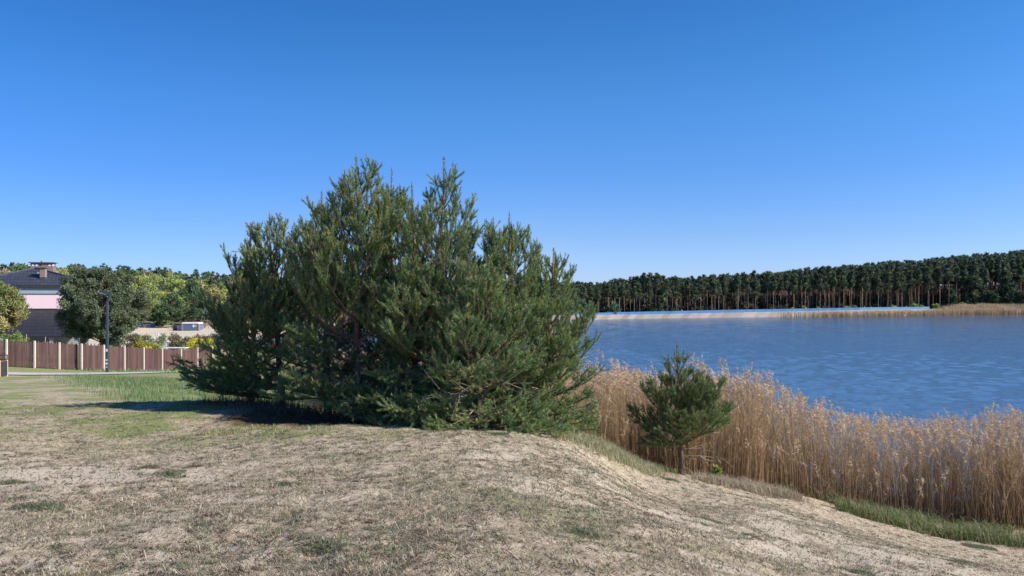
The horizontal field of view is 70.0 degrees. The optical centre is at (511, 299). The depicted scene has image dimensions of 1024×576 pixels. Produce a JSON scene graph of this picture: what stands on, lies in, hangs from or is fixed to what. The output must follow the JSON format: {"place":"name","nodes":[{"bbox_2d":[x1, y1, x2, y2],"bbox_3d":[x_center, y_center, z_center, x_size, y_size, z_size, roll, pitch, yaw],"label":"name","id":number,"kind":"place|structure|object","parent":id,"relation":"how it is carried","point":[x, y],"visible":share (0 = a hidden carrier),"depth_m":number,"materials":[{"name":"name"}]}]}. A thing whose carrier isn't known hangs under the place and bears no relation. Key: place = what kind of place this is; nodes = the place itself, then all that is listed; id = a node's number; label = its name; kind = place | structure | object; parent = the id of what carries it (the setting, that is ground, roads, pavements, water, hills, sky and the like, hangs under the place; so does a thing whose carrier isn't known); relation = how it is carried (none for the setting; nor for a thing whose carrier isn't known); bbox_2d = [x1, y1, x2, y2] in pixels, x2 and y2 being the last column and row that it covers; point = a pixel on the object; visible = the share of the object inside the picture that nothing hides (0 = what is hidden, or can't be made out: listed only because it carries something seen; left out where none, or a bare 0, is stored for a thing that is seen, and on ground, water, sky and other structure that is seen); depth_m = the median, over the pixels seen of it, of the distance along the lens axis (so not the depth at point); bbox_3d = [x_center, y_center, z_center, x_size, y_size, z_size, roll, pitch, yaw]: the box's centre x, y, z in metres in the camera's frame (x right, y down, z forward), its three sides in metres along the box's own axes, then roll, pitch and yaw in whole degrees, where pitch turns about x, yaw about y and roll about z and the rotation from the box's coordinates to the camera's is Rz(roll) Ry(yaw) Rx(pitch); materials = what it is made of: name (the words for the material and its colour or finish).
{"place":"outdoors","nodes":[
{"label":"outdoors","id":0,"kind":"place"},
{"bbox_2d":[11,365,203,373],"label":"green grass","id":1,"kind":"structure","parent":0,"point":[141,370],"depth_m":52.36,"materials":[{"name":"green plant"}]},
{"bbox_2d":[40,372,309,405],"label":"green grass","id":2,"kind":"structure","parent":0,"point":[130,382],"depth_m":31.49,"materials":[{"name":"green plant"}]},
{"bbox_2d":[0,285,1023,575],"bbox_3d":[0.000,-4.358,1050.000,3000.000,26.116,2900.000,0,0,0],"label":"ground","id":3,"kind":"structure","parent":0,"point":[18,391],"depth_m":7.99,"materials":[{"name":"beige plant"}]},
{"bbox_2d":[0,355,7,376],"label":"litter bin","id":4,"kind":"object","parent":3,"relation":"on","point":[4,367],"visible":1,"depth_m":42.06,"materials":[{"name":"black metal"}]},
{"bbox_2d":[0,330,30,363],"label":"climbing shrub","id":5,"kind":"object","parent":3,"relation":"on","point":[17,337],"visible":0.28,"depth_m":51.41,"materials":[{"name":"green plant"}]},
{"bbox_2d":[0,479,30,484],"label":"weed cushion","id":6,"kind":"object","parent":3,"relation":"on","point":[5,481],"visible":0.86,"depth_m":7.19,"materials":[{"name":"green plant"}]},
{"bbox_2d":[0,281,31,335],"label":"tree","id":7,"kind":"object","parent":3,"relation":"on","point":[14,306],"visible":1,"depth_m":53.12,"materials":[{"name":"plant"}]},
{"bbox_2d":[7,263,28,271],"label":"tree","id":8,"kind":"object","parent":3,"relation":"on","point":[21,266],"visible":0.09,"depth_m":131.48,"materials":[{"name":"green plant"}]},
{"bbox_2d":[3,500,67,512],"bbox_3d":[-3.888,1.690,6.006,0.467,0.084,0.432,0,0,28],"label":"weed cushion","id":9,"kind":"object","parent":3,"relation":"on","point":[35,507],"visible":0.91,"depth_m":5.97,"materials":[{"name":"green plant"}]},
{"bbox_2d":[0,261,99,352],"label":"house","id":10,"kind":"structure","parent":3,"relation":"on","point":[38,284],"depth_m":71.95,"materials":[{"name":"tile"}]},
{"bbox_2d":[53,263,152,345],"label":"tree","id":11,"kind":"object","parent":3,"relation":"on","point":[84,306],"visible":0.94,"depth_m":57.69,"materials":[{"name":"green plant"}]},
{"bbox_2d":[99,290,111,371],"bbox_3d":[-27.807,2.274,50.000,0.834,5.953,0.300,0,0,0],"label":"street lamp","id":12,"kind":"object","parent":3,"relation":"on","point":[107,326],"visible":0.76,"depth_m":49.93,"materials":[{"name":"metal"}]},
{"bbox_2d":[0,339,212,370],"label":"fence","id":13,"kind":"object","parent":3,"relation":"on","point":[59,355],"visible":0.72,"depth_m":51.50,"materials":[{"name":"wood"}]},
{"bbox_2d":[8,370,204,374],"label":"path","id":14,"kind":"structure","parent":3,"relation":"on","point":[17,373],"depth_m":45.84,"materials":[{"name":"grey concrete"}]},
{"bbox_2d":[122,333,139,347],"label":"bush","id":15,"kind":"object","parent":3,"relation":"on","point":[134,336],"visible":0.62,"depth_m":77.73,"materials":[{"name":"green plant"}]},
{"bbox_2d":[131,336,148,348],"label":"yellow shrub","id":16,"kind":"object","parent":3,"relation":"on","point":[140,343],"visible":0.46,"depth_m":66.28,"materials":[{"name":"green plant"}]},
{"bbox_2d":[129,274,153,312],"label":"birch tree","id":17,"kind":"object","parent":3,"relation":"on","point":[137,282],"visible":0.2,"depth_m":167.64,"materials":[{"name":"green plant"}]},
{"bbox_2d":[144,340,163,348],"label":"yellow shrub","id":18,"kind":"object","parent":3,"relation":"on","point":[155,345],"visible":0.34,"depth_m":66.89,"materials":[{"name":"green plant"}]},
{"bbox_2d":[139,273,171,318],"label":"birch tree","id":19,"kind":"object","parent":3,"relation":"on","point":[150,281],"visible":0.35,"depth_m":157.13,"materials":[{"name":"green plant"}]},
{"bbox_2d":[149,303,162,325],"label":"tree","id":20,"kind":"object","parent":3,"relation":"on","point":[155,310],"visible":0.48,"depth_m":153.44,"materials":[{"name":"green plant"}]},
{"bbox_2d":[145,332,169,348],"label":"flowering shrub","id":21,"kind":"object","parent":3,"relation":"on","point":[163,339],"visible":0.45,"depth_m":69.75,"materials":[{"name":"white plant"}]},
{"bbox_2d":[155,301,170,325],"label":"tree","id":22,"kind":"object","parent":3,"relation":"on","point":[160,315],"visible":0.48,"depth_m":151.35,"materials":[{"name":"green plant"}]},
{"bbox_2d":[154,469,187,478],"bbox_3d":[-3.624,1.838,7.755,0.390,0.088,0.314,0,0,0],"label":"weed cushion","id":23,"kind":"object","parent":3,"relation":"on","point":[170,473],"visible":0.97,"depth_m":7.73,"materials":[{"name":"green plant"}]},
{"bbox_2d":[158,293,184,328],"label":"pine tree","id":24,"kind":"object","parent":3,"relation":"on","point":[168,308],"visible":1,"depth_m":147.49,"materials":[{"name":"green plant"}]},
{"bbox_2d":[165,332,181,348],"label":"bush","id":25,"kind":"object","parent":3,"relation":"on","point":[174,336],"visible":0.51,"depth_m":78.82,"materials":[{"name":"green plant"}]},
{"bbox_2d":[161,275,191,311],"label":"birch tree","id":26,"kind":"object","parent":3,"relation":"on","point":[179,282],"visible":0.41,"depth_m":175.50,"materials":[{"name":"green plant"}]},
{"bbox_2d":[169,337,191,349],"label":"bush","id":27,"kind":"object","parent":3,"relation":"on","point":[177,341],"visible":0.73,"depth_m":78.90,"materials":[{"name":"green plant"}]},
{"bbox_2d":[181,322,202,330],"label":"container","id":28,"kind":"object","parent":3,"relation":"on","point":[191,326],"visible":1,"depth_m":141.00,"materials":[{"name":"blue metal"}]},
{"bbox_2d":[184,337,199,348],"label":"yellow shrub","id":29,"kind":"object","parent":3,"relation":"on","point":[191,344],"visible":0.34,"depth_m":71.27,"materials":[{"name":"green plant"}]},
{"bbox_2d":[177,280,212,321],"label":"pine tree","id":30,"kind":"object","parent":3,"relation":"on","point":[185,292],"visible":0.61,"depth_m":157.23,"materials":[{"name":"green plant"}]},
{"bbox_2d":[191,298,216,327],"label":"pine tree","id":31,"kind":"object","parent":3,"relation":"on","point":[197,309],"visible":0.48,"depth_m":149.09,"materials":[{"name":"green plant"}]},
{"bbox_2d":[204,284,222,306],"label":"tree","id":32,"kind":"object","parent":3,"relation":"on","point":[213,290],"visible":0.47,"depth_m":184.48,"materials":[{"name":"green plant"}]},
{"bbox_2d":[208,242,293,401],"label":"pine tree","id":33,"kind":"object","parent":3,"relation":"on","point":[232,290],"visible":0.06,"depth_m":18.53,"materials":[{"name":"green plant"}]},
{"bbox_2d":[165,212,342,405],"bbox_3d":[-5.875,0.292,17.655,3.755,4.864,3.908,0,0,45],"label":"pine tree","id":34,"kind":"object","parent":3,"relation":"on","point":[256,298],"visible":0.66,"depth_m":17.04,"materials":[{"name":"green plant"}]},
{"bbox_2d":[0,400,552,458],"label":"yellow green turf","id":35,"kind":"structure","parent":3,"relation":"on","point":[121,430],"depth_m":12.11,"materials":[{"name":"green plant"}]},
{"bbox_2d":[0,262,558,304],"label":"forest","id":36,"kind":"object","parent":3,"relation":"on","point":[208,278],"visible":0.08,"depth_m":216.02,"materials":[{"name":"green plant"}]},
{"bbox_2d":[249,190,374,415],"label":"pine tree","id":37,"kind":"object","parent":3,"relation":"on","point":[288,356],"visible":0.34,"depth_m":16.31,"materials":[{"name":"green plant"}]},
{"bbox_2d":[294,537,352,556],"bbox_3d":[-1.201,1.582,4.702,0.406,0.068,0.320,0,0,0],"label":"weed cushion","id":38,"kind":"object","parent":3,"relation":"on","point":[319,546],"visible":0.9,"depth_m":4.69,"materials":[{"name":"green plant"}]},
{"bbox_2d":[183,393,464,424],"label":"grass","id":39,"kind":"structure","parent":3,"relation":"on","point":[315,411],"depth_m":16.48,"materials":[{"name":"green plant"}]},
{"bbox_2d":[259,154,435,422],"bbox_3d":[-3.321,-0.177,15.240,3.712,5.815,3.553,0,0,-32],"label":"pine tree","id":40,"kind":"object","parent":3,"relation":"on","point":[323,284],"visible":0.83,"depth_m":14.75,"materials":[{"name":"green plant"}]},
{"bbox_2d":[171,298,537,321],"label":"undergrowth","id":41,"kind":"object","parent":3,"relation":"on","point":[184,319],"visible":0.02,"depth_m":168.93,"materials":[{"name":"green plant"}]},
{"bbox_2d":[176,424,577,439],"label":"green grass","id":42,"kind":"structure","parent":3,"relation":"on","point":[224,432],"depth_m":12.62,"materials":[{"name":"green plant"}]},
{"bbox_2d":[332,168,445,421],"bbox_3d":[-2.661,0.048,16.706,3.052,6.171,3.313,0,0,-18],"label":"pine tree","id":43,"kind":"object","parent":3,"relation":"on","point":[399,200],"visible":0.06,"depth_m":16.34,"materials":[{"name":"green plant"}]},
{"bbox_2d":[339,183,475,422],"bbox_3d":[-2.132,0.227,15.616,2.995,5.555,2.945,0,0,0],"label":"pine tree","id":44,"kind":"object","parent":3,"relation":"on","point":[390,265],"visible":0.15,"depth_m":15.27,"materials":[{"name":"green plant"}]},
{"bbox_2d":[337,157,537,430],"bbox_3d":[-1.426,-0.053,14.706,4.280,5.593,3.784,0,0,-27],"label":"pine tree","id":45,"kind":"object","parent":3,"relation":"on","point":[462,248],"visible":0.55,"depth_m":14.00,"materials":[{"name":"green plant"}]},
{"bbox_2d":[376,259,572,435],"bbox_3d":[-0.517,1.069,13.499,3.516,3.760,3.149,0,0,31],"label":"pine tree","id":46,"kind":"object","parent":3,"relation":"on","point":[454,314],"visible":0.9,"depth_m":13.12,"materials":[{"name":"green plant"}]},
{"bbox_2d":[427,211,598,434],"bbox_3d":[-0.021,0.520,14.757,3.202,4.619,3.498,0,0,38],"label":"pine tree","id":47,"kind":"object","parent":3,"relation":"on","point":[502,259],"visible":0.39,"depth_m":14.29,"materials":[{"name":"green plant"}]},
{"bbox_2d":[485,247,632,439],"bbox_3d":[0.634,0.893,15.043,3.089,3.951,2.974,0,0,-36],"label":"pine tree","id":48,"kind":"object","parent":3,"relation":"on","point":[573,361],"visible":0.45,"depth_m":14.53,"materials":[{"name":"green plant"}]},
{"bbox_2d":[562,526,606,539],"bbox_3d":[0.547,1.784,5.601,0.387,0.094,0.303,0,0,13],"label":"weed cushion","id":49,"kind":"object","parent":3,"relation":"on","point":[583,531],"visible":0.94,"depth_m":5.58,"materials":[{"name":"green plant"}]},
{"bbox_2d":[548,427,668,477],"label":"pale grass","id":50,"kind":"structure","parent":3,"relation":"on","point":[621,456],"depth_m":13.72,"materials":[{"name":"green plant"}]},
{"bbox_2d":[602,301,620,314],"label":"pine tree","id":51,"kind":"object","parent":3,"relation":"on","point":[613,306],"visible":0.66,"depth_m":255.05,"materials":[{"name":"green plant"}]},
{"bbox_2d":[646,282,654,310],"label":"pine tree","id":52,"kind":"object","parent":3,"relation":"on","point":[650,294],"visible":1,"depth_m":268.64,"materials":[{"name":"green plant"}]},
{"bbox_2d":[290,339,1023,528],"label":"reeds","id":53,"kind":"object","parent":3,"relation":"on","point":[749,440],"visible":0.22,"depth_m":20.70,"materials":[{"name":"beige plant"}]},
{"bbox_2d":[641,458,686,475],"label":"green grass","id":54,"kind":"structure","parent":3,"relation":"on","point":[668,469],"depth_m":18.04,"materials":[{"name":"green plant"}]},
{"bbox_2d":[625,346,735,475],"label":"pine tree","id":55,"kind":"object","parent":3,"relation":"on","point":[697,393],"visible":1,"depth_m":16.60,"materials":[{"name":"green plant"}]},
{"bbox_2d":[704,275,717,309],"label":"pine tree","id":56,"kind":"object","parent":3,"relation":"on","point":[710,286],"visible":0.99,"depth_m":281.18,"materials":[{"name":"green plant"}]},
{"bbox_2d":[709,463,724,477],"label":"sapling","id":57,"kind":"object","parent":3,"relation":"on","point":[717,469],"visible":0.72,"depth_m":17.54,"materials":[{"name":"green plant"}]},
{"bbox_2d":[546,309,930,319],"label":"embankment","id":58,"kind":"structure","parent":3,"relation":"on","point":[705,315],"depth_m":271.54,"materials":[{"name":"sand"},{"name":"dry grass"}]},
{"bbox_2d":[654,294,668,310],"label":"pine tree","id":59,"kind":"object","parent":58,"relation":"on","point":[662,298],"visible":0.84,"depth_m":267.47,"materials":[{"name":"green plant"}]},
{"bbox_2d":[661,278,673,296],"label":"pine tree","id":60,"kind":"object","parent":58,"relation":"on","point":[666,286],"visible":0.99,"depth_m":269.22,"materials":[{"name":"green plant"}]},
{"bbox_2d":[671,278,681,310],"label":"pine tree","id":61,"kind":"object","parent":58,"relation":"on","point":[676,288],"visible":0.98,"depth_m":271.62,"materials":[{"name":"green plant"}]},
{"bbox_2d":[573,307,929,314],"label":"railing","id":62,"kind":"object","parent":58,"relation":"on","point":[749,310],"visible":0.91,"depth_m":284.32,"materials":[{"name":"white metal"}]},
{"bbox_2d":[815,274,824,291],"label":"pine tree","id":63,"kind":"object","parent":58,"relation":"on","point":[820,284],"visible":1,"depth_m":302.30,"materials":[{"name":"green plant"}]},
{"bbox_2d":[686,470,817,503],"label":"grey grass","id":64,"kind":"structure","parent":3,"relation":"on","point":[758,488],"depth_m":16.91,"materials":[{"name":"plant"}]},
{"bbox_2d":[750,280,760,308],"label":"pine tree","id":65,"kind":"object","parent":3,"relation":"on","point":[755,290],"visible":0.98,"depth_m":292.44,"materials":[{"name":"green plant"}]},
{"bbox_2d":[763,272,770,308],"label":"pine tree","id":66,"kind":"object","parent":3,"relation":"on","point":[767,280],"visible":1,"depth_m":292.76,"materials":[{"name":"green plant"}]},
{"bbox_2d":[769,275,777,308],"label":"pine tree","id":67,"kind":"object","parent":3,"relation":"on","point":[773,285],"visible":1,"depth_m":291.98,"materials":[{"name":"green plant"}]},
{"bbox_2d":[542,249,1023,310],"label":"forest","id":68,"kind":"object","parent":3,"relation":"on","point":[913,264],"visible":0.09,"depth_m":351.01,"materials":[{"name":"green plant"}]},
{"bbox_2d":[562,286,1023,312],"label":"undergrowth","id":69,"kind":"object","parent":3,"relation":"on","point":[729,305],"visible":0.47,"depth_m":315.91,"materials":[{"name":"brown plant"}]},
{"bbox_2d":[789,276,798,304],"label":"pine tree","id":70,"kind":"object","parent":3,"relation":"on","point":[793,287],"visible":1,"depth_m":297.52,"materials":[{"name":"green plant"}]},
{"bbox_2d":[797,271,803,305],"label":"pine tree","id":71,"kind":"object","parent":3,"relation":"on","point":[801,276],"visible":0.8,"depth_m":308.81,"materials":[{"name":"green plant"}]},
{"bbox_2d":[823,266,832,307],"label":"pine tree","id":72,"kind":"object","parent":3,"relation":"on","point":[828,271],"visible":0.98,"depth_m":308.66,"materials":[{"name":"green plant"}]},
{"bbox_2d":[836,267,842,307],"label":"pine tree","id":73,"kind":"object","parent":3,"relation":"on","point":[839,272],"visible":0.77,"depth_m":318.37,"materials":[{"name":"green plant"}]},
{"bbox_2d":[839,268,848,307],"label":"pine tree","id":74,"kind":"object","parent":3,"relation":"on","point":[843,276],"visible":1,"depth_m":308.96,"materials":[{"name":"green plant"}]},
{"bbox_2d":[846,270,855,307],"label":"pine tree","id":75,"kind":"object","parent":3,"relation":"on","point":[850,281],"visible":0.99,"depth_m":313.10,"materials":[{"name":"green plant"}]},
{"bbox_2d":[856,265,867,307],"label":"pine tree","id":76,"kind":"object","parent":3,"relation":"on","point":[862,271],"visible":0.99,"depth_m":315.60,"materials":[{"name":"green plant"}]},
{"bbox_2d":[861,272,870,290],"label":"pine tree","id":77,"kind":"object","parent":3,"relation":"on","point":[865,283],"visible":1,"depth_m":313.30,"materials":[{"name":"green plant"}]},
{"bbox_2d":[873,267,883,306],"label":"pine tree","id":78,"kind":"object","parent":3,"relation":"on","point":[877,278],"visible":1,"depth_m":317.94,"materials":[{"name":"green plant"}]},
{"bbox_2d":[883,272,893,306],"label":"pine tree","id":79,"kind":"object","parent":3,"relation":"on","point":[889,284],"visible":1,"depth_m":319.48,"materials":[{"name":"green plant"}]},
{"bbox_2d":[892,261,901,306],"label":"pine tree","id":80,"kind":"object","parent":3,"relation":"on","point":[898,267],"visible":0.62,"depth_m":329.60,"materials":[{"name":"green plant"}]},
{"bbox_2d":[893,271,901,306],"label":"pine tree","id":81,"kind":"object","parent":3,"relation":"on","point":[897,286],"visible":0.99,"depth_m":322.61,"materials":[{"name":"green plant"}]},
{"bbox_2d":[776,480,1023,548],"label":"green sedge","id":82,"kind":"object","parent":3,"relation":"on","point":[984,533],"visible":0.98,"depth_m":17.94,"materials":[{"name":"green plant"}]},
{"bbox_2d":[777,302,1023,316],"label":"reeds","id":83,"kind":"object","parent":3,"relation":"on","point":[988,309],"visible":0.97,"depth_m":313.75,"materials":[{"name":"beige plant"}]},
{"bbox_2d":[899,271,907,306],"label":"pine tree","id":84,"kind":"object","parent":3,"relation":"on","point":[902,280],"visible":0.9,"depth_m":325.25,"materials":[{"name":"green plant"}]},
{"bbox_2d":[907,269,916,306],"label":"pine tree","id":85,"kind":"object","parent":3,"relation":"on","point":[912,282],"visible":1,"depth_m":325.84,"materials":[{"name":"green plant"}]},
{"bbox_2d":[914,269,923,305],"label":"pine tree","id":86,"kind":"object","parent":3,"relation":"on","point":[919,277],"visible":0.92,"depth_m":329.58,"materials":[{"name":"green plant"}]},
{"bbox_2d":[922,267,935,306],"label":"pine tree","id":87,"kind":"object","parent":3,"relation":"on","point":[927,276],"visible":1,"depth_m":330.18,"materials":[{"name":"green plant"}]},
{"bbox_2d":[934,267,943,303],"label":"pine tree","id":88,"kind":"object","parent":3,"relation":"on","point":[939,273],"visible":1,"depth_m":333.49,"materials":[{"name":"green plant"}]},
{"bbox_2d":[943,260,956,305],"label":"pine tree","id":89,"kind":"object","parent":3,"relation":"on","point":[948,268],"visible":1,"depth_m":333.85,"materials":[{"name":"green plant"}]},
{"bbox_2d":[942,288,959,306],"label":"pine tree","id":90,"kind":"object","parent":3,"relation":"on","point":[953,297],"visible":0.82,"depth_m":336.50,"materials":[{"name":"green plant"}]},
{"bbox_2d":[953,265,961,304],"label":"pine tree","id":91,"kind":"object","parent":3,"relation":"on","point":[957,272],"visible":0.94,"depth_m":335.47,"materials":[{"name":"green plant"}]},
{"bbox_2d":[959,274,989,305],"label":"pine tree","id":92,"kind":"object","parent":3,"relation":"on","point":[973,284],"visible":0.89,"depth_m":336.46,"materials":[{"name":"green plant"}]},
{"bbox_2d":[959,542,997,550],"bbox_3d":[10.589,5.596,16.598,0.868,0.152,0.777,0,0,0],"label":"weed cushion","id":93,"kind":"object","parent":3,"relation":"on","point":[981,546],"visible":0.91,"depth_m":16.56,"materials":[{"name":"green plant"}]},
{"bbox_2d":[987,259,995,282],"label":"pine tree","id":94,"kind":"object","parent":3,"relation":"on","point":[991,268],"visible":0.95,"depth_m":355.26,"materials":[{"name":"green plant"}]},
{"bbox_2d":[983,290,1000,303],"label":"pine tree","id":95,"kind":"object","parent":3,"relation":"on","point":[993,297],"visible":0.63,"depth_m":334.69,"materials":[{"name":"green plant"}]},
{"bbox_2d":[994,255,1001,294],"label":"pine tree","id":96,"kind":"object","parent":3,"relation":"on","point":[998,270],"visible":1,"depth_m":347.98,"materials":[{"name":"green plant"}]},
{"bbox_2d":[994,276,1018,304],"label":"pine tree","id":97,"kind":"object","parent":3,"relation":"on","point":[1004,290],"visible":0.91,"depth_m":340.83,"materials":[{"name":"green plant"}]},
{"bbox_2d":[1010,259,1018,296],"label":"pine tree","id":98,"kind":"object","parent":3,"relation":"on","point":[1014,270],"visible":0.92,"depth_m":353.89,"materials":[{"name":"green plant"}]},
{"bbox_2d":[1012,289,1023,306],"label":"pine tree","id":99,"kind":"object","parent":3,"relation":"on","point":[1019,295],"visible":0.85,"depth_m":337.07,"materials":[{"name":"green plant"}]},
{"bbox_2d":[1015,264,1023,285],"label":"pine tree","id":100,"kind":"object","parent":3,"relation":"on","point":[1020,271],"visible":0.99,"depth_m":352.96,"materials":[{"name":"green plant"}]},
{"bbox_2d":[0,0,1023,284],"label":"sky","id":101,"kind":"structure","parent":0,"point":[668,138],"materials":[{"name":"blue"}]},
{"bbox_2d":[141,433,1006,575],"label":"dry bank grass","id":102,"kind":"structure","parent":0,"point":[717,508],"depth_m":8.25,"materials":[{"name":"beige plant"}]},
{"bbox_2d":[257,314,1023,500],"bbox_3d":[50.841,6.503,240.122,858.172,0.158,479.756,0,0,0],"label":"water","id":103,"kind":"structure","parent":0,"point":[923,367],"depth_m":83.90,"materials":[{"name":"blue liquid"}]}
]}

